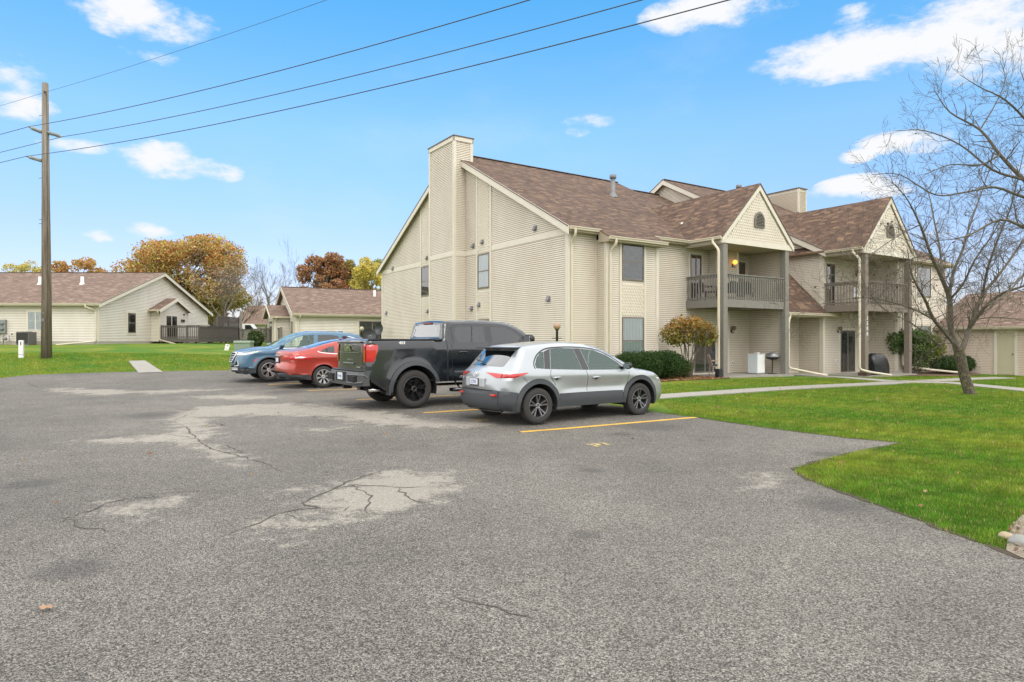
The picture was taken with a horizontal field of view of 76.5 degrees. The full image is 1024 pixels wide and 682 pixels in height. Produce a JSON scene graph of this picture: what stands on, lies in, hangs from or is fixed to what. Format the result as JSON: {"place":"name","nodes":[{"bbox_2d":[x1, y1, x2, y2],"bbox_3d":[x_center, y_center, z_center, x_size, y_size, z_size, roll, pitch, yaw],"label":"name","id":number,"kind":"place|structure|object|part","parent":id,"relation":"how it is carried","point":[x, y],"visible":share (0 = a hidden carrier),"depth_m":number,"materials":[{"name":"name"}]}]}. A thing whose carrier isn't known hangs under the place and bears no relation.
{"place":"outdoors","nodes":[
{"label":"outdoors","id":0,"kind":"place"},
{"bbox_2d":[129,360,162,372],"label":"walk","id":1,"kind":"structure","parent":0,"point":[141,366],"depth_m":26.63,"materials":[{"name":"concrete"}]},
{"bbox_2d":[0,370,1023,681],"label":"parking lot","id":2,"kind":"structure","parent":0,"point":[668,548],"depth_m":4.97,"materials":[{"name":"grey asphalt"}]},
{"bbox_2d":[39,604,54,608],"bbox_3d":[-2.785,1.587,3.887,0.108,0.016,0.070,0,0,5],"label":"dead leaf","id":3,"kind":"object","parent":2,"relation":"on","point":[43,606],"visible":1,"depth_m":3.89,"materials":[{"name":"brown plant"}]},
{"bbox_2d":[32,384,532,618],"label":"asphalt cracks","id":4,"kind":"object","parent":2,"relation":"on","point":[289,510],"visible":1,"depth_m":6.73,"materials":[{"name":"grey asphalt"}]},
{"bbox_2d":[229,331,362,380],"bbox_3d":[-7.432,0.480,23.184,4.920,1.700,2.284,0,0,-32],"label":"parked car","id":5,"kind":"object","parent":2,"relation":"on","point":[257,362],"visible":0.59,"depth_m":21.76,"materials":[{"name":"blue paint"},{"name":"glass"},{"name":"rubber"}]},
{"bbox_3d":[-6.441,-0.010,22.840,0.820,0.410,0.170,0,0,-32],"label":"rear side window","id":6,"kind":"part","parent":5,"relation":"part of","materials":[{"name":"black glass"}]},
{"bbox_2d":[274,336,361,387],"bbox_3d":[-5.102,0.630,21.351,5.168,1.586,2.193,0,0,-34],"label":"parked car","id":7,"kind":"object","parent":2,"relation":"on","point":[315,363],"visible":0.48,"depth_m":19.73,"materials":[{"name":"red paint"},{"name":"glass"},{"name":"rubber"}]},
{"bbox_3d":[-6.123,0.075,20.657,0.958,0.254,1.161,0,0,-34],"label":"rear window","id":8,"kind":"part","parent":7,"relation":"part of","materials":[{"name":"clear glass"}]},
{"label":"quarter window","id":9,"kind":"part","parent":7,"relation":"part of","materials":[{"name":"black glass"}]},
{"bbox_2d":[327,320,538,407],"bbox_3d":[-1.276,0.477,16.165,6.180,2.006,2.493,0,0,-33],"label":"pickup truck","id":10,"kind":"object","parent":2,"relation":"on","point":[422,363],"visible":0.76,"depth_m":14.67,"materials":[{"name":"black paint"},{"name":"glass"},{"name":"rubber"}]},
{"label":"cab rear window","id":11,"kind":"part","parent":10,"relation":"part of","materials":[{"name":"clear glass"}]},
{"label":"rear side window","id":12,"kind":"part","parent":10,"relation":"part of","materials":[{"name":"black glass"}]},
{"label":"front side window","id":13,"kind":"part","parent":10,"relation":"part of","materials":[{"name":"black glass"}]},
{"bbox_2d":[327,394,610,446],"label":"worn stall marks","id":14,"kind":"object","parent":2,"relation":"on","point":[596,444],"visible":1,"depth_m":10.32,"materials":[{"name":"yellow paint"}]},
{"bbox_2d":[268,383,697,431],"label":"parking stall lines","id":15,"kind":"object","parent":2,"relation":"on","point":[547,429],"visible":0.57,"depth_m":12.85,"materials":[{"name":"yellow paint"}]},
{"bbox_2d":[460,341,660,423],"bbox_3d":[1.174,0.789,13.842,4.616,1.578,2.197,0,0,-34],"label":"parked car","id":16,"kind":"object","parent":2,"relation":"on","point":[525,382],"visible":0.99,"depth_m":12.78,"materials":[{"name":"silver paint"},{"name":"glass"},{"name":"rubber"}]},
{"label":"rear window","id":17,"kind":"part","parent":16,"relation":"part of","materials":[{"name":"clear glass"}]},
{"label":"front side window","id":18,"kind":"part","parent":16,"relation":"part of","materials":[{"name":"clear glass"}]},
{"bbox_2d":[0,342,1023,548],"bbox_3d":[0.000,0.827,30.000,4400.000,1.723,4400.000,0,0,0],"label":"lawn","id":19,"kind":"structure","parent":0,"point":[215,348],"depth_m":27.67,"materials":[{"name":"green plant"}]},
{"bbox_2d":[1,260,40,271],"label":"maple tree","id":20,"kind":"object","parent":19,"relation":"on","point":[26,267],"visible":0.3,"depth_m":109.20,"materials":[{"name":"yellow plant"}]},
{"bbox_2d":[18,340,24,357],"bbox_3d":[-22.801,0.428,30.200,0.220,0.925,0.120,0,0,-5],"label":"marker post","id":21,"kind":"object","parent":19,"relation":"on","point":[21,354],"visible":0.88,"depth_m":30.15,"materials":[{"name":"white plastic"}]},
{"bbox_2d":[16,331,36,344],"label":"air conditioner","id":22,"kind":"object","parent":19,"relation":"on","point":[29,337],"visible":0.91,"depth_m":40.06,"materials":[{"name":"grey metal"}]},
{"bbox_2d":[27,82,61,358],"bbox_3d":[-21.531,-5.398,29.951,1.367,12.997,0.470,0,0,-35],"label":"utility pole","id":23,"kind":"object","parent":19,"relation":"on","point":[46,314],"visible":0.98,"depth_m":29.87,"materials":[{"name":"brown wood"}]},
{"bbox_2d":[1,0,325,105],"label":"power line","id":24,"kind":"object","parent":23,"relation":"attached to","point":[178,50],"visible":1,"depth_m":24.20,"materials":[{"name":"grey metal"}]},
{"bbox_2d":[0,0,529,134],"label":"power line","id":25,"kind":"object","parent":23,"relation":"attached to","point":[294,66],"visible":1,"depth_m":19.73,"materials":[{"name":"grey metal"}]},
{"bbox_2d":[0,0,641,152],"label":"power line","id":26,"kind":"object","parent":23,"relation":"attached to","point":[366,72],"visible":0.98,"depth_m":19.71,"materials":[{"name":"grey metal"}]},
{"bbox_2d":[0,0,728,162],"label":"power line","id":27,"kind":"object","parent":23,"relation":"attached to","point":[418,78],"visible":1,"depth_m":17.11,"materials":[{"name":"grey metal"}]},
{"bbox_2d":[51,256,107,271],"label":"maple tree","id":28,"kind":"object","parent":19,"relation":"on","point":[63,266],"visible":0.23,"depth_m":91.08,"materials":[{"name":"yellow plant"}]},
{"bbox_2d":[0,272,212,344],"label":"single storey house","id":29,"kind":"structure","parent":19,"relation":"on","point":[115,307],"depth_m":44.31,"materials":[{"name":"plastic"}]},
{"bbox_2d":[26,310,40,331],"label":"window","id":30,"kind":"structure","parent":29,"relation":"in","point":[33,317],"depth_m":41.26,"materials":[{"name":"beige glass"}]},
{"bbox_2d":[126,311,136,334],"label":"window","id":31,"kind":"structure","parent":29,"relation":"in","point":[131,319],"depth_m":44.87,"materials":[{"name":"brown"}]},
{"bbox_2d":[164,313,177,336],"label":"sliding door","id":32,"kind":"structure","parent":29,"relation":"in","point":[170,319],"depth_m":48.94,"materials":[{"name":"beige"}]},
{"bbox_2d":[0,352,230,377],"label":"grass","id":33,"kind":"structure","parent":19,"relation":"on","point":[53,360],"depth_m":28.53,"materials":[{"name":"green plant"}]},
{"bbox_2d":[108,232,253,322],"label":"oak tree","id":34,"kind":"object","parent":19,"relation":"on","point":[165,255],"visible":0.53,"depth_m":64.25,"materials":[{"name":"orange plant"}]},
{"bbox_2d":[160,315,239,343],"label":"wooden deck","id":35,"kind":"structure","parent":19,"relation":"on","point":[220,332],"depth_m":49.38,"materials":[{"name":"brown wood"}]},
{"bbox_2d":[178,238,253,323],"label":"young tree","id":36,"kind":"object","parent":19,"relation":"on","point":[236,279],"visible":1,"depth_m":58.38,"materials":[{"name":"brown plant"}]},
{"bbox_2d":[210,284,265,323],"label":"young tree","id":37,"kind":"object","parent":19,"relation":"on","point":[252,312],"visible":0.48,"depth_m":69.70,"materials":[{"name":"grey plant"}]},
{"bbox_2d":[224,323,256,328],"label":"white van","id":38,"kind":"object","parent":19,"relation":"on","point":[248,326],"visible":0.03,"depth_m":65.27,"materials":[{"name":"metal"}]},
{"bbox_2d":[233,341,253,350],"bbox_3d":[-12.575,0.456,30.500,0.770,0.936,0.740,0,0,-8],"label":"utility box","id":39,"kind":"object","parent":19,"relation":"on","point":[241,344],"visible":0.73,"depth_m":30.16,"materials":[{"name":"green metal"}]},
{"bbox_2d":[237,306,266,341],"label":"single storey house","id":40,"kind":"structure","parent":19,"relation":"on","point":[258,322],"depth_m":80.29,"materials":[{"name":"plastic"}]},
{"bbox_2d":[247,330,264,346],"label":"bush","id":41,"kind":"object","parent":19,"relation":"on","point":[257,337],"visible":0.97,"depth_m":43.79,"materials":[{"name":"green plant"}]},
{"bbox_2d":[240,311,281,342],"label":"picket fence","id":42,"kind":"object","parent":19,"relation":"on","point":[244,334],"visible":0.6,"depth_m":49.14,"materials":[{"name":"beige wood"}]},
{"bbox_2d":[241,258,285,309],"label":"bare tree","id":43,"kind":"object","parent":19,"relation":"on","point":[260,287],"visible":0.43,"depth_m":93.97,"materials":[{"name":"grey plant"}]},
{"bbox_2d":[244,239,314,300],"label":"bare tree","id":44,"kind":"object","parent":19,"relation":"on","point":[286,277],"visible":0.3,"depth_m":97.83,"materials":[{"name":"grey plant"}]},
{"bbox_2d":[249,258,314,304],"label":"bare tree","id":45,"kind":"object","parent":19,"relation":"on","point":[268,299],"visible":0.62,"depth_m":91.65,"materials":[{"name":"grey plant"}]},
{"bbox_2d":[262,286,380,346],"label":"single storey house","id":46,"kind":"structure","parent":19,"relation":"on","point":[292,310],"depth_m":47.29,"materials":[{"name":"plastic"}]},
{"bbox_2d":[269,320,272,341],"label":"window","id":47,"kind":"structure","parent":46,"relation":"in","point":[270,321],"depth_m":48.24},
{"bbox_2d":[291,320,293,343],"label":"window","id":48,"kind":"structure","parent":46,"relation":"in","point":[292,326],"depth_m":45.94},
{"bbox_2d":[357,319,380,338],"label":"window","id":49,"kind":"structure","parent":46,"relation":"in","point":[367,324],"depth_m":46.91,"materials":[{"name":"brown"}]},
{"bbox_2d":[296,251,349,288],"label":"oak tree","id":50,"kind":"object","parent":19,"relation":"on","point":[324,269],"visible":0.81,"depth_m":85.84,"materials":[{"name":"brown plant"}]},
{"bbox_2d":[329,259,356,288],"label":"elm tree","id":51,"kind":"object","parent":19,"relation":"on","point":[350,264],"visible":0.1,"depth_m":88.02,"materials":[{"name":"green plant"}]},
{"bbox_2d":[348,256,380,289],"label":"ginkgo tree","id":52,"kind":"object","parent":19,"relation":"on","point":[363,274],"visible":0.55,"depth_m":82.94,"materials":[{"name":"yellow plant"}]},
{"bbox_2d":[363,329,375,338],"bbox_3d":[-8.282,0.135,37.347,0.751,1.675,0.836,0,0,11],"label":"satellite dish","id":53,"kind":"object","parent":19,"relation":"on","point":[369,333],"visible":0.66,"depth_m":37.59,"materials":[{"name":"grey metal"}]},
{"bbox_2d":[369,258,382,289],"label":"elm tree","id":54,"kind":"object","parent":19,"relation":"on","point":[377,261],"visible":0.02,"depth_m":93.89,"materials":[{"name":"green plant"}]},
{"bbox_2d":[373,323,382,338],"bbox_3d":[-8.014,-0.027,38.271,0.620,2.046,0.740,0,0,25],"label":"satellite dish","id":55,"kind":"object","parent":19,"relation":"on","point":[378,329],"visible":0.94,"depth_m":38.56,"materials":[{"name":"grey metal"}]},
{"bbox_2d":[552,323,561,340],"bbox_3d":[1.509,0.428,21.800,0.274,2.090,0.244,0,0,41],"label":"garden lamp","id":56,"kind":"object","parent":19,"relation":"on","point":[556,326],"visible":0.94,"depth_m":21.76,"materials":[{"name":"grey metal"}]},
{"bbox_2d":[208,305,946,326],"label":"distant wood","id":57,"kind":"object","parent":19,"relation":"on","point":[232,322],"depth_m":157.94,"materials":[{"name":"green plant"}]},
{"bbox_2d":[376,134,957,377],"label":"apartment building","id":58,"kind":"structure","parent":19,"relation":"on","point":[612,267],"depth_m":29.60,"materials":[{"name":"plastic"}]},
{"bbox_2d":[421,266,428,295],"bbox_3d":[-4.619,-3.200,34.754,0.065,1.560,1.020,0,0,-33],"label":"window","id":59,"kind":"structure","parent":58,"relation":"in","point":[424,270],"depth_m":34.76,"materials":[{"name":"grey glass"}]},
{"bbox_2d":[477,253,488,288],"bbox_3d":[-1.301,-3.200,29.743,0.065,1.560,1.020,0,0,-33],"label":"window","id":60,"kind":"structure","parent":58,"relation":"in","point":[483,259],"depth_m":29.74,"materials":[{"name":"white glass"}]},
{"bbox_2d":[622,244,643,280],"bbox_3d":[4.757,-3.115,25.570,1.170,1.470,0.065,0,0,-33],"label":"window","id":61,"kind":"structure","parent":58,"relation":"in","point":[632,255],"depth_m":25.54,"materials":[{"name":"grey glass"}]},
{"bbox_2d":[622,317,643,353],"bbox_3d":[4.757,-0.010,25.570,1.170,1.860,0.065,0,0,-33],"label":"window","id":62,"kind":"structure","parent":58,"relation":"in","point":[632,327],"depth_m":25.54,"materials":[{"name":"grey glass"}]},
{"bbox_2d":[688,252,702,300],"bbox_3d":[8.051,-2.740,28.480,0.880,2.260,0.065,0,0,-33],"label":"sliding door","id":63,"kind":"structure","parent":58,"relation":"in","point":[695,260],"depth_m":28.45,"materials":[{"name":"grey glass"}]},
{"bbox_2d":[692,325,716,374],"bbox_3d":[8.535,0.385,28.801,1.580,2.210,0.065,0,0,-33],"label":"sliding door","id":64,"kind":"structure","parent":58,"relation":"in","point":[701,366],"depth_m":28.76,"materials":[{"name":"grey glass"}]},
{"bbox_2d":[700,281,716,299],"bbox_3d":[8.421,-2.159,27.932,0.681,0.902,0.614,0,0,37],"label":"patio chair","id":65,"kind":"object","parent":58,"relation":"on","point":[705,290],"visible":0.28,"depth_m":28.01,"materials":[{"name":"black plastic"}]},
{"bbox_2d":[707,354,716,375],"bbox_3d":[8.601,1.016,27.423,0.681,0.902,0.614,0,0,1],"label":"patio chair","id":66,"kind":"object","parent":58,"relation":"on","point":[710,361],"visible":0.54,"depth_m":27.30,"materials":[{"name":"beige plastic"}]},
{"bbox_2d":[728,281,739,299],"bbox_3d":[9.503,-2.159,28.074,0.613,0.902,0.681,0,0,26],"label":"patio chair","id":67,"kind":"object","parent":58,"relation":"on","point":[732,288],"visible":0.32,"depth_m":28.27,"materials":[{"name":"black plastic"}]},
{"bbox_2d":[739,260,745,299],"bbox_3d":[10.578,-2.695,30.156,0.840,2.070,0.065,0,0,-33],"label":"balcony door","id":68,"kind":"structure","parent":58,"relation":"in","point":[742,264],"depth_m":30.20,"materials":[{"name":"brown"}]},
{"bbox_2d":[739,281,752,299],"bbox_3d":[10.418,-2.159,28.840,0.614,0.902,0.681,0,0,27],"label":"patio chair","id":69,"kind":"object","parent":58,"relation":"on","point":[746,289],"visible":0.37,"depth_m":28.58,"materials":[{"name":"black plastic"}]},
{"bbox_2d":[748,354,764,373],"bbox_3d":[10.911,1.000,29.014,0.560,0.870,0.520,0,0,-34],"label":"white cabinet","id":70,"kind":"object","parent":58,"relation":"on","point":[756,363],"visible":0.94,"depth_m":28.83,"materials":[{"name":"white plastic"}]},
{"bbox_3d":[10.911,0.985,29.014,0.560,0.840,0.520,0,0,-33],"label":"door","id":71,"kind":"part","parent":70,"relation":"part of","materials":[{"name":"white plastic"}]},
{"bbox_2d":[766,351,778,373],"bbox_3d":[11.582,0.961,28.907,0.580,1.008,0.580,0,0,11],"label":"pedestal grill","id":72,"kind":"object","parent":58,"relation":"on","point":[772,355],"visible":0.98,"depth_m":28.75,"materials":[{"name":"grey metal"}]},
{"bbox_2d":[825,261,835,304],"bbox_3d":[15.429,-2.720,31.489,0.910,2.220,0.065,0,0,-34],"label":"sliding door","id":73,"kind":"structure","parent":58,"relation":"in","point":[828,269],"depth_m":31.45,"materials":[{"name":"brown"}]},
{"bbox_2d":[839,328,855,372],"bbox_3d":[16.692,0.505,32.328,1.480,2.250,0.065,0,0,-33],"label":"sliding door","id":74,"kind":"structure","parent":58,"relation":"in","point":[847,343],"depth_m":32.30,"materials":[{"name":"brown"}]},
{"bbox_2d":[868,353,889,374],"bbox_3d":[17.131,1.062,30.498,1.595,0.995,0.794,0,0,-34],"label":"covered grill","id":75,"kind":"object","parent":58,"relation":"on","point":[878,362],"visible":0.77,"depth_m":30.07,"materials":[{"name":"black fabric"}]},
{"bbox_2d":[917,266,930,297],"bbox_3d":[21.384,-3.055,33.757,1.460,1.550,0.065,0,0,-33],"label":"window","id":76,"kind":"structure","parent":58,"relation":"in","point":[927,274],"depth_m":33.84,"materials":[{"name":"grey glass"}]},
{"bbox_2d":[917,326,930,359],"bbox_3d":[21.384,0.120,33.757,1.460,1.800,0.065,0,0,-33],"label":"window","id":77,"kind":"structure","parent":58,"relation":"in","point":[923,327],"depth_m":33.79,"materials":[{"name":"white"}]},
{"bbox_2d":[659,375,729,380],"bbox_3d":[5.655,1.460,25.273,6.031,0.036,2.694,0,0,-34],"label":"mulch bed","id":78,"kind":"object","parent":19,"relation":"on","point":[691,378],"visible":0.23,"depth_m":25.00,"materials":[{"name":"brown plant"}]},
{"bbox_2d":[615,350,662,375],"bbox_3d":[4.618,0.927,24.182,1.976,1.224,1.685,0,0,0],"label":"yew shrub","id":79,"kind":"object","parent":78,"relation":"on","point":[645,360],"visible":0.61,"depth_m":23.78,"materials":[{"name":"green plant"}]},
{"bbox_2d":[649,349,688,378],"bbox_3d":[5.820,0.917,25.159,2.067,1.246,1.757,0,0,0],"label":"yew shrub","id":80,"kind":"object","parent":78,"relation":"on","point":[673,364],"visible":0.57,"depth_m":24.71,"materials":[{"name":"green plant"}]},
{"bbox_2d":[680,360,692,377],"bbox_3d":[6.894,1.109,25.936,0.717,0.854,0.607,0,0,0],"label":"shrub","id":81,"kind":"object","parent":78,"relation":"on","point":[687,372],"visible":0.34,"depth_m":25.81,"materials":[{"name":"green plant"}]},
{"bbox_2d":[658,314,719,376],"bbox_3d":[7.137,0.218,26.139,2.497,2.632,1.581,0,0,0],"label":"ornamental tree","id":82,"kind":"object","parent":78,"relation":"on","point":[700,334],"visible":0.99,"depth_m":26.06,"materials":[{"name":"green plant"}]},
{"bbox_2d":[660,412,1023,558],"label":"soil edge","id":83,"kind":"object","parent":19,"relation":"on","point":[1002,550],"visible":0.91,"depth_m":6.61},
{"bbox_2d":[743,118,1023,394],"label":"leaning bare tree","id":84,"kind":"object","parent":19,"relation":"on","point":[959,355],"visible":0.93,"depth_m":18.95,"materials":[{"name":"brown plant"}]},
{"bbox_2d":[849,28,1023,335],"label":"overhanging bare tree","id":85,"kind":"object","parent":19,"relation":"on","point":[1017,173],"visible":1,"depth_m":15.92,"materials":[{"name":"brown plant"}]},
{"bbox_2d":[903,372,979,375],"bbox_3d":[21.362,1.633,32.996,3.888,0.035,7.689,0,0,36],"label":"mulch bed","id":86,"kind":"object","parent":19,"relation":"on","point":[936,374],"visible":0.52,"depth_m":31.91,"materials":[{"name":"brown soil"}]},
{"bbox_2d":[886,327,947,373],"bbox_3d":[20.120,0.493,32.368,3.014,2.448,1.396,0,0,0],"label":"green shrub","id":87,"kind":"object","parent":86,"relation":"on","point":[925,346],"visible":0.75,"depth_m":32.14,"materials":[{"name":"green plant"}]},
{"bbox_2d":[929,354,976,373],"bbox_3d":[22.285,1.200,32.978,3.578,1.072,1.945,0,0,-34],"label":"yew shrub","id":88,"kind":"object","parent":86,"relation":"on","point":[943,364],"visible":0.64,"depth_m":32.36,"materials":[{"name":"green plant"}]},
{"bbox_2d":[932,291,1023,375],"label":"garage","id":89,"kind":"structure","parent":19,"relation":"on","point":[1006,353],"depth_m":32.62,"materials":[{"name":"plastic"}]},
{"bbox_2d":[994,330,1017,374],"bbox_3d":[24.298,0.560,31.988,0.110,2.220,0.980,0,0,-34],"label":"door","id":90,"kind":"structure","parent":89,"relation":"in","point":[1005,347],"depth_m":31.96,"materials":[{"name":"beige paint"}]},
{"bbox_2d":[998,531,1012,539],"bbox_3d":[4.029,1.592,5.299,0.111,0.072,0.115,0,0,39],"label":"rock","id":91,"kind":"object","parent":19,"relation":"on","point":[1004,534],"visible":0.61,"depth_m":5.28,"materials":[{"name":"beige stone"}]},
{"bbox_2d":[1006,514,1023,557],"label":"gravel verge","id":92,"kind":"structure","parent":19,"relation":"on","point":[1020,552],"depth_m":5.09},
{"bbox_2d":[1007,534,1023,544],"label":"rock","id":93,"kind":"object","parent":92,"relation":"on","point":[1014,538],"visible":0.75,"depth_m":5.13,"materials":[{"name":"grey stone"}]},
{"bbox_2d":[0,0,1023,325],"label":"sky","id":94,"kind":"structure","parent":0,"point":[774,94],"materials":[{"name":"blue"}]},
{"bbox_2d":[659,377,1014,398],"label":"sidewalk","id":95,"kind":"structure","parent":0,"point":[700,393],"depth_m":20.94,"materials":[{"name":"grey concrete"}]},
{"bbox_2d":[794,374,897,381],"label":"entry walk","id":96,"kind":"structure","parent":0,"point":[865,379],"depth_m":27.71,"materials":[{"name":"concrete"}]},
{"bbox_2d":[898,381,1023,391],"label":"sidewalk to garage","id":97,"kind":"structure","parent":0,"point":[996,387],"depth_m":23.46,"materials":[{"name":"concrete"}]},
{"bbox_2d":[1009,511,1023,551],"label":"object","id":98,"kind":"structure","parent":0,"point":[1017,526],"depth_m":5.44,"materials":[{"name":"beige stone"}]}
]}

